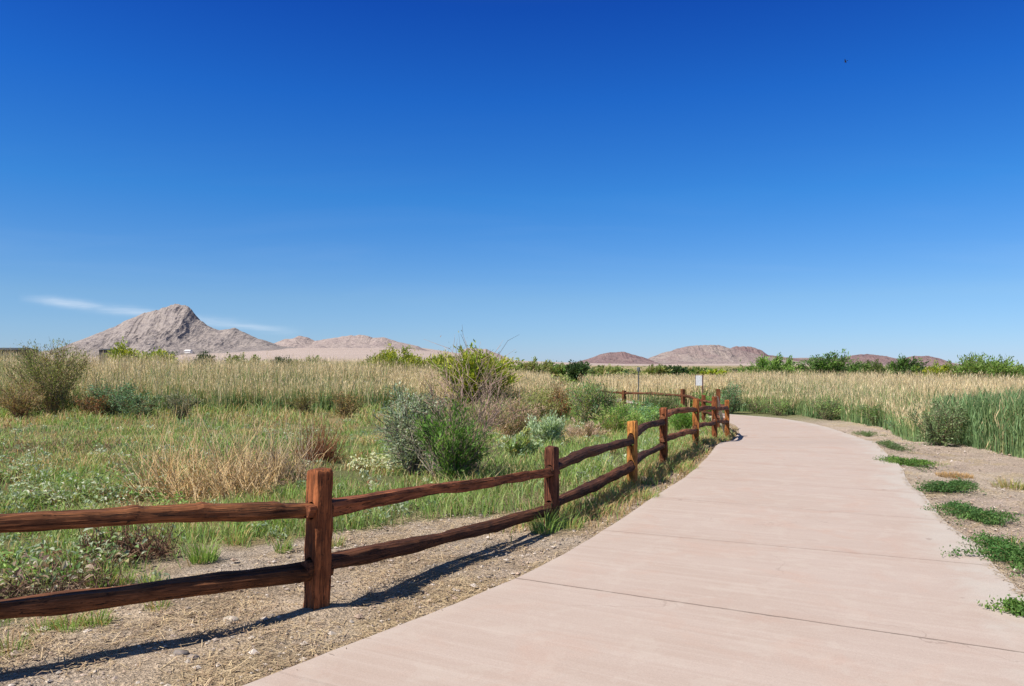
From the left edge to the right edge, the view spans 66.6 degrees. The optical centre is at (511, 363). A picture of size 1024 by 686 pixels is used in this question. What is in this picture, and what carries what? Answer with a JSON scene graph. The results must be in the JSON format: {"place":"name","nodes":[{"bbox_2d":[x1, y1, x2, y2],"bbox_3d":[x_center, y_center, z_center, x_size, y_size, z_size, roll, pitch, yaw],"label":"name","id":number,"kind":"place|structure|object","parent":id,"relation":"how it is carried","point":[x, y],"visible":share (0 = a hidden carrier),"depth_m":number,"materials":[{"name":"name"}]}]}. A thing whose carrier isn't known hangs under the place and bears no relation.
{"place":"outdoors","nodes":[
{"label":"outdoors","id":0,"kind":"place"},
{"bbox_2d":[0,424,120,452],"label":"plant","id":1,"kind":"object","parent":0,"point":[74,447],"visible":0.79,"depth_m":14.40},
{"bbox_2d":[39,304,297,356],"bbox_3d":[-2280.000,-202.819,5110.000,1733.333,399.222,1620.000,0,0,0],"label":"mountain","id":2,"kind":"structure","parent":0,"point":[174,328],"depth_m":4991.67,"materials":[{"name":"stone"}]},
{"bbox_2d":[274,335,429,350],"bbox_3d":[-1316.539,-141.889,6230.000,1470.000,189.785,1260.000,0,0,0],"label":"hills","id":3,"kind":"structure","parent":0,"point":[358,341],"depth_m":6128.40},
{"bbox_2d":[0,390,730,625],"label":"field grass","id":4,"kind":"structure","parent":0,"point":[86,462],"depth_m":11.87,"materials":[{"name":"green plant"}]},
{"bbox_2d":[457,348,512,360],"bbox_3d":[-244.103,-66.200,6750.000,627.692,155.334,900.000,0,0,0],"label":"hills","id":5,"kind":"structure","parent":0,"point":[489,352],"depth_m":6732.19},
{"bbox_2d":[0,348,1023,685],"bbox_3d":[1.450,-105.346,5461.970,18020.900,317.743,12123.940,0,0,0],"label":"ground","id":6,"kind":"structure","parent":0,"point":[346,612],"depth_m":6.18,"materials":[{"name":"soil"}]},
{"bbox_2d":[0,622,34,657],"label":"grass tuft","id":7,"kind":"object","parent":6,"relation":"on","point":[8,646],"visible":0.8,"depth_m":4.35,"materials":[{"name":"green plant"}]},
{"bbox_2d":[0,348,38,362],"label":"long shed","id":8,"kind":"structure","parent":6,"relation":"on","point":[12,350],"depth_m":420.00,"materials":[{"name":"paint"}]},
{"bbox_2d":[0,374,48,418],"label":"brown shrub","id":9,"kind":"object","parent":6,"relation":"on","point":[16,407],"visible":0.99,"depth_m":28.23,"materials":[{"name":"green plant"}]},
{"bbox_2d":[10,615,65,633],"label":"grass tuft","id":10,"kind":"object","parent":6,"relation":"on","point":[38,628],"visible":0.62,"depth_m":4.67,"materials":[{"name":"green plant"}]},
{"bbox_2d":[0,459,82,482],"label":"broadleaf plant","id":11,"kind":"object","parent":6,"relation":"on","point":[24,472],"visible":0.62,"depth_m":10.66,"materials":[{"name":"green plant"}]},
{"bbox_2d":[0,336,95,415],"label":"olive shrub","id":12,"kind":"object","parent":6,"relation":"on","point":[60,384],"visible":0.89,"depth_m":29.74,"materials":[{"name":"green plant"}]},
{"bbox_2d":[0,541,128,597],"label":"broadleaf plant","id":13,"kind":"object","parent":6,"relation":"on","point":[21,575],"visible":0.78,"depth_m":5.50,"materials":[{"name":"green plant"}]},
{"bbox_2d":[0,547,131,598],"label":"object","id":14,"kind":"object","parent":6,"relation":"on","point":[24,588],"visible":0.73,"depth_m":5.46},
{"bbox_2d":[45,612,98,632],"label":"grass tuft","id":15,"kind":"object","parent":6,"relation":"on","point":[71,626],"visible":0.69,"depth_m":4.67,"materials":[{"name":"green plant"}]},
{"bbox_2d":[0,471,152,507],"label":"broadleaf plant","id":16,"kind":"object","parent":6,"relation":"on","point":[58,490],"visible":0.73,"depth_m":9.04,"materials":[{"name":"green plant"}]},
{"bbox_2d":[5,532,149,586],"bbox_3d":[-3.326,1.477,5.903,0.920,0.294,0.866,0,0,0],"label":"broadleaf plant","id":17,"kind":"object","parent":6,"relation":"on","point":[87,557],"visible":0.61,"depth_m":5.92,"materials":[{"name":"green plant"}]},
{"bbox_2d":[73,390,113,417],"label":"rust shrub","id":18,"kind":"object","parent":6,"relation":"on","point":[98,405],"visible":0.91,"depth_m":28.69,"materials":[{"name":"brown plant"}]},
{"bbox_2d":[74,608,119,627],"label":"grass tuft","id":19,"kind":"object","parent":6,"relation":"on","point":[94,622],"visible":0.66,"depth_m":4.76,"materials":[{"name":"green plant"}]},
{"bbox_2d":[67,557,128,587],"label":"grass tuft","id":20,"kind":"object","parent":6,"relation":"on","point":[110,581],"visible":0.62,"depth_m":5.64,"materials":[{"name":"green plant"}]},
{"bbox_2d":[54,526,160,566],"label":"broadleaf plant","id":21,"kind":"object","parent":6,"relation":"on","point":[120,537],"visible":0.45,"depth_m":6.34,"materials":[{"name":"green plant"}]},
{"bbox_2d":[85,373,142,416],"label":"blue green shrub","id":22,"kind":"object","parent":6,"relation":"on","point":[124,390],"visible":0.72,"depth_m":29.27,"materials":[{"name":"green plant"}]},
{"bbox_2d":[101,561,139,584],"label":"grass tuft","id":23,"kind":"object","parent":6,"relation":"on","point":[125,579],"visible":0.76,"depth_m":5.72,"materials":[{"name":"green plant"}]},
{"bbox_2d":[67,471,176,503],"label":"broadleaf plant","id":24,"kind":"object","parent":6,"relation":"on","point":[113,490],"visible":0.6,"depth_m":9.13,"materials":[{"name":"green plant"}]},
{"bbox_2d":[103,336,141,366],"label":"distant bush","id":25,"kind":"object","parent":6,"relation":"on","point":[121,349],"visible":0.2,"depth_m":74.62,"materials":[{"name":"green plant"}]},
{"bbox_2d":[63,495,185,560],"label":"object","id":26,"kind":"object","parent":6,"relation":"on","point":[162,551],"visible":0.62,"depth_m":6.43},
{"bbox_2d":[108,391,161,418],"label":"blue green shrub","id":27,"kind":"object","parent":6,"relation":"on","point":[144,409],"visible":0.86,"depth_m":28.15,"materials":[{"name":"green plant"}]},
{"bbox_2d":[130,560,162,582],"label":"grass tuft","id":28,"kind":"object","parent":6,"relation":"on","point":[145,581],"visible":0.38,"depth_m":5.65,"materials":[{"name":"green plant"}]},
{"bbox_2d":[133,347,177,367],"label":"distant bush","id":29,"kind":"object","parent":6,"relation":"on","point":[154,353],"visible":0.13,"depth_m":84.85,"materials":[{"name":"green plant"}]},
{"bbox_2d":[141,600,174,610],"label":"grass tuft","id":30,"kind":"object","parent":6,"relation":"on","point":[151,607],"visible":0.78,"depth_m":5.10,"materials":[{"name":"green plant"}]},
{"bbox_2d":[160,386,204,419],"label":"pale shrub","id":31,"kind":"object","parent":6,"relation":"on","point":[181,409],"visible":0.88,"depth_m":27.77,"materials":[{"name":"green plant"}]},
{"bbox_2d":[97,400,297,500],"bbox_3d":[-3.766,0.996,9.554,2.474,1.202,1.892,0,0,0],"label":"straw clump","id":32,"kind":"object","parent":6,"relation":"on","point":[201,487],"visible":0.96,"depth_m":9.48,"materials":[{"name":"plant"}]},
{"bbox_2d":[166,531,229,563],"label":"grass tuft","id":33,"kind":"object","parent":6,"relation":"on","point":[205,555],"visible":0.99,"depth_m":6.35,"materials":[{"name":"green plant"}]},
{"bbox_2d":[217,522,262,545],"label":"grass tuft","id":34,"kind":"object","parent":6,"relation":"on","point":[237,542],"visible":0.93,"depth_m":6.98,"materials":[{"name":"green plant"}]},
{"bbox_2d":[225,352,262,367],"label":"distant bush","id":35,"kind":"object","parent":6,"relation":"on","point":[235,356],"visible":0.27,"depth_m":118.89,"materials":[{"name":"green plant"}]},
{"bbox_2d":[197,406,335,485],"bbox_3d":[-3.276,1.080,10.559,1.849,1.033,1.529,0,0,0],"label":"straw clump","id":36,"kind":"object","parent":6,"relation":"on","point":[301,473],"visible":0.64,"depth_m":10.50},
{"bbox_2d":[0,345,550,413],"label":"reed bed","id":37,"kind":"object","parent":6,"relation":"on","point":[213,383],"visible":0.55,"depth_m":35.65,"materials":[{"name":"plant"}]},
{"bbox_2d":[270,527,299,553],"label":"grass tuft","id":38,"kind":"object","parent":6,"relation":"on","point":[287,542],"visible":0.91,"depth_m":6.67,"materials":[{"name":"green plant"}]},
{"bbox_2d":[284,390,318,415],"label":"olive shrub","id":39,"kind":"object","parent":6,"relation":"on","point":[300,406],"visible":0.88,"depth_m":29.90,"materials":[{"name":"green plant"}]},
{"bbox_2d":[265,425,337,437],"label":"broadleaf plant","id":40,"kind":"object","parent":6,"relation":"on","point":[272,430],"visible":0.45,"depth_m":21.65,"materials":[{"name":"green plant"}]},
{"bbox_2d":[279,411,350,463],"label":"straw clump","id":41,"kind":"object","parent":6,"relation":"on","point":[321,447],"visible":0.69,"depth_m":12.54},
{"bbox_2d":[330,390,365,416],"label":"dry shrub","id":42,"kind":"object","parent":6,"relation":"on","point":[340,408],"visible":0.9,"depth_m":29.35,"materials":[{"name":"brown plant"}]},
{"bbox_2d":[0,407,703,591],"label":"weeds","id":43,"kind":"object","parent":6,"relation":"on","point":[9,552],"visible":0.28,"depth_m":9.77,"materials":[{"name":"green plant"}]},
{"bbox_2d":[0,389,729,619],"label":"split rail fence","id":44,"kind":"object","parent":6,"relation":"on","point":[319,510],"visible":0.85,"depth_m":4.98,"materials":[{"name":"wood"}]},
{"bbox_2d":[344,451,401,471],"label":"broadleaf plant","id":45,"kind":"object","parent":6,"relation":"on","point":[358,464],"visible":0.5,"depth_m":11.68,"materials":[{"name":"green plant"}]},
{"bbox_2d":[369,342,434,378],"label":"tamarisk bush","id":46,"kind":"object","parent":6,"relation":"on","point":[392,356],"visible":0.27,"depth_m":49.38,"materials":[{"name":"green plant"}]},
{"bbox_2d":[366,380,450,474],"bbox_3d":[-1.442,0.937,11.405,1.308,1.441,1.469,0,0,0],"label":"grey shrub","id":47,"kind":"object","parent":6,"relation":"on","point":[402,418],"visible":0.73,"depth_m":11.22,"materials":[{"name":"green plant"}]},
{"bbox_2d":[422,350,453,373],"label":"tamarisk bush","id":48,"kind":"object","parent":6,"relation":"on","point":[441,357],"visible":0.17,"depth_m":53.50,"materials":[{"name":"green plant"}]},
{"bbox_2d":[395,387,493,480],"bbox_3d":[-0.919,0.979,10.586,1.391,1.351,1.436,0,0,0],"label":"bare shrub","id":49,"kind":"object","parent":6,"relation":"on","point":[429,469],"visible":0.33,"depth_m":10.57,"materials":[{"name":"brown plant"}]},
{"bbox_2d":[412,394,496,481],"bbox_3d":[-0.738,1.014,10.268,1.158,1.290,1.097,0,0,-38],"label":"green shrub","id":50,"kind":"object","parent":6,"relation":"on","point":[447,461],"visible":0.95,"depth_m":10.10,"materials":[{"name":"green plant"}]},
{"bbox_2d":[412,328,542,475],"bbox_3d":[-0.465,0.559,11.053,1.889,2.195,2.008,0,0,0],"label":"twiggy shrub","id":51,"kind":"object","parent":6,"relation":"on","point":[483,413],"visible":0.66,"depth_m":10.85,"materials":[{"name":"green plant"}]},
{"bbox_2d":[430,339,524,405],"bbox_3d":[-1.562,0.465,34.941,4.297,3.218,3.782,0,0,0],"label":"tamarisk bush","id":52,"kind":"object","parent":6,"relation":"on","point":[473,364],"visible":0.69,"depth_m":34.38,"materials":[{"name":"green plant"}]},
{"bbox_2d":[465,395,520,425],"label":"shrub","id":53,"kind":"object","parent":6,"relation":"on","point":[486,410],"visible":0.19,"depth_m":24.21,"materials":[{"name":"brown plant"}]},
{"bbox_2d":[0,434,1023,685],"bbox_3d":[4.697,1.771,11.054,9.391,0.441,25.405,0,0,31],"label":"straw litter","id":54,"kind":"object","parent":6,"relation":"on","point":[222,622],"visible":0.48,"depth_m":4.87,"materials":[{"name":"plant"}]},
{"bbox_2d":[485,390,546,437],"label":"shrub","id":55,"kind":"object","parent":6,"relation":"on","point":[518,421],"visible":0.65,"depth_m":19.80,"materials":[{"name":"brown plant"}]},
{"bbox_2d":[500,425,545,456],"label":"shrub","id":56,"kind":"object","parent":6,"relation":"on","point":[522,440],"visible":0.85,"depth_m":13.39,"materials":[{"name":"green plant"}]},
{"bbox_2d":[511,356,554,373],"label":"distant bush","id":57,"kind":"object","parent":6,"relation":"on","point":[532,366],"visible":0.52,"depth_m":89.39,"materials":[{"name":"green plant"}]},
{"bbox_2d":[508,382,562,419],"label":"shrub","id":58,"kind":"object","parent":6,"relation":"on","point":[544,397],"visible":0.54,"depth_m":27.66,"materials":[{"name":"green plant"}]},
{"bbox_2d":[520,504,568,534],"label":"grass tuft","id":59,"kind":"object","parent":6,"relation":"on","point":[539,528],"visible":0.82,"depth_m":7.33,"materials":[{"name":"green plant"}]},
{"bbox_2d":[525,410,569,443],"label":"shrub","id":60,"kind":"object","parent":6,"relation":"on","point":[553,428],"visible":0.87,"depth_m":15.27,"materials":[{"name":"green plant"}]},
{"bbox_2d":[545,359,568,377],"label":"distant bush","id":61,"kind":"object","parent":6,"relation":"on","point":[558,369],"visible":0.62,"depth_m":99.01,"materials":[{"name":"green plant"}]},
{"bbox_2d":[542,378,579,416],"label":"shrub","id":62,"kind":"object","parent":6,"relation":"on","point":[564,409],"visible":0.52,"depth_m":28.70,"materials":[{"name":"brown plant"}]},
{"bbox_2d":[546,509,591,529],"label":"grass tuft","id":63,"kind":"object","parent":6,"relation":"on","point":[572,524],"visible":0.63,"depth_m":7.50,"materials":[{"name":"green plant"}]},
{"bbox_2d":[565,359,590,381],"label":"distant bush","id":64,"kind":"object","parent":6,"relation":"on","point":[578,368],"visible":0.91,"depth_m":84.33,"materials":[{"name":"green plant"}]},
{"bbox_2d":[560,416,609,439],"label":"shrub","id":65,"kind":"object","parent":6,"relation":"on","point":[589,429],"visible":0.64,"depth_m":19.21,"materials":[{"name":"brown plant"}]},
{"bbox_2d":[560,371,618,423],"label":"shrub","id":66,"kind":"object","parent":6,"relation":"on","point":[576,403],"visible":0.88,"depth_m":25.81,"materials":[{"name":"green plant"}]},
{"bbox_2d":[578,380,624,417],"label":"shrub","id":67,"kind":"object","parent":6,"relation":"on","point":[612,402],"visible":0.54,"depth_m":25.79,"materials":[{"name":"green plant"}]},
{"bbox_2d":[587,363,623,376],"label":"distant bush","id":68,"kind":"object","parent":6,"relation":"on","point":[602,368],"visible":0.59,"depth_m":109.18,"materials":[{"name":"green plant"}]},
{"bbox_2d":[488,414,736,541],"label":"verge grass","id":69,"kind":"structure","parent":6,"relation":"on","point":[617,490],"depth_m":10.06,"materials":[{"name":"green plant"}]},
{"bbox_2d":[588,398,643,431],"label":"shrub","id":70,"kind":"object","parent":6,"relation":"on","point":[620,421],"visible":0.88,"depth_m":22.80,"materials":[{"name":"green plant"}]},
{"bbox_2d":[604,402,668,423],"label":"shrub","id":71,"kind":"object","parent":6,"relation":"on","point":[649,413],"visible":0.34,"depth_m":24.94,"materials":[{"name":"green plant"}]},
{"bbox_2d":[497,372,777,406],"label":"reed bed","id":72,"kind":"object","parent":6,"relation":"on","point":[661,384],"visible":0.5,"depth_m":40.24,"materials":[{"name":"plant"}]},
{"bbox_2d":[623,397,664,418],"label":"shrub","id":73,"kind":"object","parent":6,"relation":"on","point":[635,403],"visible":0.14,"depth_m":25.75,"materials":[{"name":"green plant"}]},
{"bbox_2d":[631,485,662,500],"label":"grass tuft","id":74,"kind":"object","parent":6,"relation":"on","point":[648,496],"visible":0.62,"depth_m":9.21,"materials":[{"name":"beige plant"}]},
{"bbox_2d":[642,364,672,375],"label":"distant bush","id":75,"kind":"object","parent":6,"relation":"on","point":[660,368],"visible":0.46,"depth_m":94.24,"materials":[{"name":"green plant"}]},
{"bbox_2d":[639,388,681,418],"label":"shrub","id":76,"kind":"object","parent":6,"relation":"on","point":[668,403],"visible":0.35,"depth_m":25.80,"materials":[{"name":"green plant"}]},
{"bbox_2d":[668,365,688,375],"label":"distant bush","id":77,"kind":"object","parent":6,"relation":"on","point":[680,369],"visible":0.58,"depth_m":99.46,"materials":[{"name":"green plant"}]},
{"bbox_2d":[344,366,1023,384],"bbox_3d":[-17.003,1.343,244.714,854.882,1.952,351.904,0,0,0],"label":"scrub","id":78,"kind":"object","parent":6,"relation":"on","point":[628,371],"visible":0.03,"depth_m":95.88,"materials":[{"name":"green plant"}]},
{"bbox_2d":[668,404,702,429],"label":"shrub","id":79,"kind":"object","parent":6,"relation":"on","point":[682,419],"visible":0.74,"depth_m":23.42,"materials":[{"name":"green plant"}]},
{"bbox_2d":[699,368,731,376],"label":"distant bush","id":80,"kind":"object","parent":6,"relation":"on","point":[715,372],"visible":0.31,"depth_m":89.31,"materials":[{"name":"green plant"}]},
{"bbox_2d":[719,379,745,413],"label":"shrub","id":81,"kind":"object","parent":6,"relation":"on","point":[728,394],"visible":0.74,"depth_m":31.09,"materials":[{"name":"green plant"}]},
{"bbox_2d":[742,393,771,413],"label":"shrub","id":82,"kind":"object","parent":6,"relation":"on","point":[758,409],"visible":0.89,"depth_m":31.45,"materials":[{"name":"green plant"}]},
{"bbox_2d":[738,353,802,377],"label":"tree","id":83,"kind":"object","parent":6,"relation":"on","point":[775,364],"visible":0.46,"depth_m":59.23,"materials":[{"name":"green plant"}]},
{"bbox_2d":[760,396,790,415],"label":"shrub","id":84,"kind":"object","parent":6,"relation":"on","point":[780,408],"visible":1,"depth_m":30.46,"materials":[{"name":"green plant"}]},
{"bbox_2d":[808,393,850,419],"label":"shrub","id":85,"kind":"object","parent":6,"relation":"on","point":[832,409],"visible":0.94,"depth_m":28.02,"materials":[{"name":"green plant"}]},
{"bbox_2d":[799,348,872,377],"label":"tree","id":86,"kind":"object","parent":6,"relation":"on","point":[840,366],"visible":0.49,"depth_m":61.23,"materials":[{"name":"green plant"}]},
{"bbox_2d":[856,401,888,425],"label":"shrub","id":87,"kind":"object","parent":6,"relation":"on","point":[868,415],"visible":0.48,"depth_m":25.09,"materials":[{"name":"green plant"}]},
{"bbox_2d":[722,367,1023,441],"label":"reed bed","id":88,"kind":"object","parent":6,"relation":"on","point":[897,396],"visible":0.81,"depth_m":29.77,"materials":[{"name":"plant"}]},
{"bbox_2d":[855,359,891,376],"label":"tree","id":89,"kind":"object","parent":6,"relation":"on","point":[878,367],"visible":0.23,"depth_m":65.25,"materials":[{"name":"green plant"}]},
{"bbox_2d":[875,439,917,453],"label":"mat weed","id":90,"kind":"object","parent":6,"relation":"on","point":[892,445],"visible":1,"depth_m":14.49,"materials":[{"name":"green plant"}]},
{"bbox_2d":[883,354,932,378],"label":"tree","id":91,"kind":"object","parent":6,"relation":"on","point":[902,365],"visible":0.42,"depth_m":57.57,"materials":[{"name":"green plant"}]},
{"bbox_2d":[872,455,947,471],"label":"mat weed","id":92,"kind":"object","parent":6,"relation":"on","point":[914,461],"visible":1,"depth_m":12.20,"materials":[{"name":"green plant"}]},
{"bbox_2d":[898,395,972,445],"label":"shrub","id":93,"kind":"object","parent":6,"relation":"on","point":[939,427],"visible":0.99,"depth_m":15.32,"materials":[{"name":"green plant"}]},
{"bbox_2d":[914,360,962,380],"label":"tree","id":94,"kind":"object","parent":6,"relation":"on","point":[937,370],"visible":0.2,"depth_m":55.42,"materials":[{"name":"green plant"}]},
{"bbox_2d":[912,475,986,494],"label":"mat weed","id":95,"kind":"object","parent":6,"relation":"on","point":[952,485],"visible":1,"depth_m":9.69,"materials":[{"name":"green plant"}]},
{"bbox_2d":[935,470,974,478],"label":"grass tuft","id":96,"kind":"object","parent":6,"relation":"on","point":[946,475],"visible":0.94,"depth_m":11.12,"materials":[{"name":"beige plant"}]},
{"bbox_2d":[920,500,1023,526],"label":"mat weed","id":97,"kind":"object","parent":6,"relation":"on","point":[973,513],"visible":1,"depth_m":7.90,"materials":[{"name":"green plant"}]},
{"bbox_2d":[930,385,1023,457],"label":"reed bed","id":98,"kind":"object","parent":6,"relation":"on","point":[995,424],"visible":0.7,"depth_m":14.36,"materials":[{"name":"green plant"}]},
{"bbox_2d":[939,529,1023,576],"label":"mat weed","id":99,"kind":"object","parent":6,"relation":"on","point":[1003,552],"visible":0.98,"depth_m":6.36,"materials":[{"name":"green plant"}]},
{"bbox_2d":[940,352,1023,382],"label":"tree","id":100,"kind":"object","parent":6,"relation":"on","point":[977,366],"visible":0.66,"depth_m":53.08,"materials":[{"name":"green plant"}]},
{"bbox_2d":[990,475,1023,489],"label":"grass tuft","id":101,"kind":"object","parent":6,"relation":"on","point":[1014,485],"visible":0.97,"depth_m":10.14,"materials":[{"name":"beige plant"}]},
{"bbox_2d":[0,0,1023,365],"label":"sky","id":102,"kind":"structure","parent":0,"point":[577,180],"materials":[{"name":"blue"}]},
{"bbox_2d":[576,352,660,363],"bbox_3d":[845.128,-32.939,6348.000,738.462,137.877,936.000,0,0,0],"label":"hills","id":103,"kind":"structure","parent":0,"point":[618,358],"depth_m":6275.44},
{"bbox_2d":[243,399,1023,685],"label":"path","id":104,"kind":"structure","parent":0,"point":[763,551],"depth_m":5.14,"materials":[{"name":"pink concrete"}]},
{"bbox_2d":[977,593,1023,616],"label":"mat weed","id":105,"kind":"object","parent":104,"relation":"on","point":[1014,605],"visible":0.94,"depth_m":4.91,"materials":[{"name":"green plant"}]},
{"bbox_2d":[648,345,805,363],"bbox_3d":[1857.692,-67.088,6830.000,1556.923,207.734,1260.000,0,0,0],"label":"hills","id":106,"kind":"structure","parent":0,"point":[707,354],"depth_m":6742.50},
{"bbox_2d":[732,346,823,362],"bbox_3d":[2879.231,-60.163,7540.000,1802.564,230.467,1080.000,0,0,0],"label":"hills","id":107,"kind":"structure","parent":0,"point":[752,350],"depth_m":7549.08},
{"bbox_2d":[831,354,909,364],"bbox_3d":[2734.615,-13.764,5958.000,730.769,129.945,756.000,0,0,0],"label":"hills","id":108,"kind":"structure","parent":0,"point":[883,360],"depth_m":5934.98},
{"bbox_2d":[906,356,956,365],"bbox_3d":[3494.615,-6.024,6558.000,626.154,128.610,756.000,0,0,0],"label":"hills","id":109,"kind":"structure","parent":0,"point":[932,362],"depth_m":6526.46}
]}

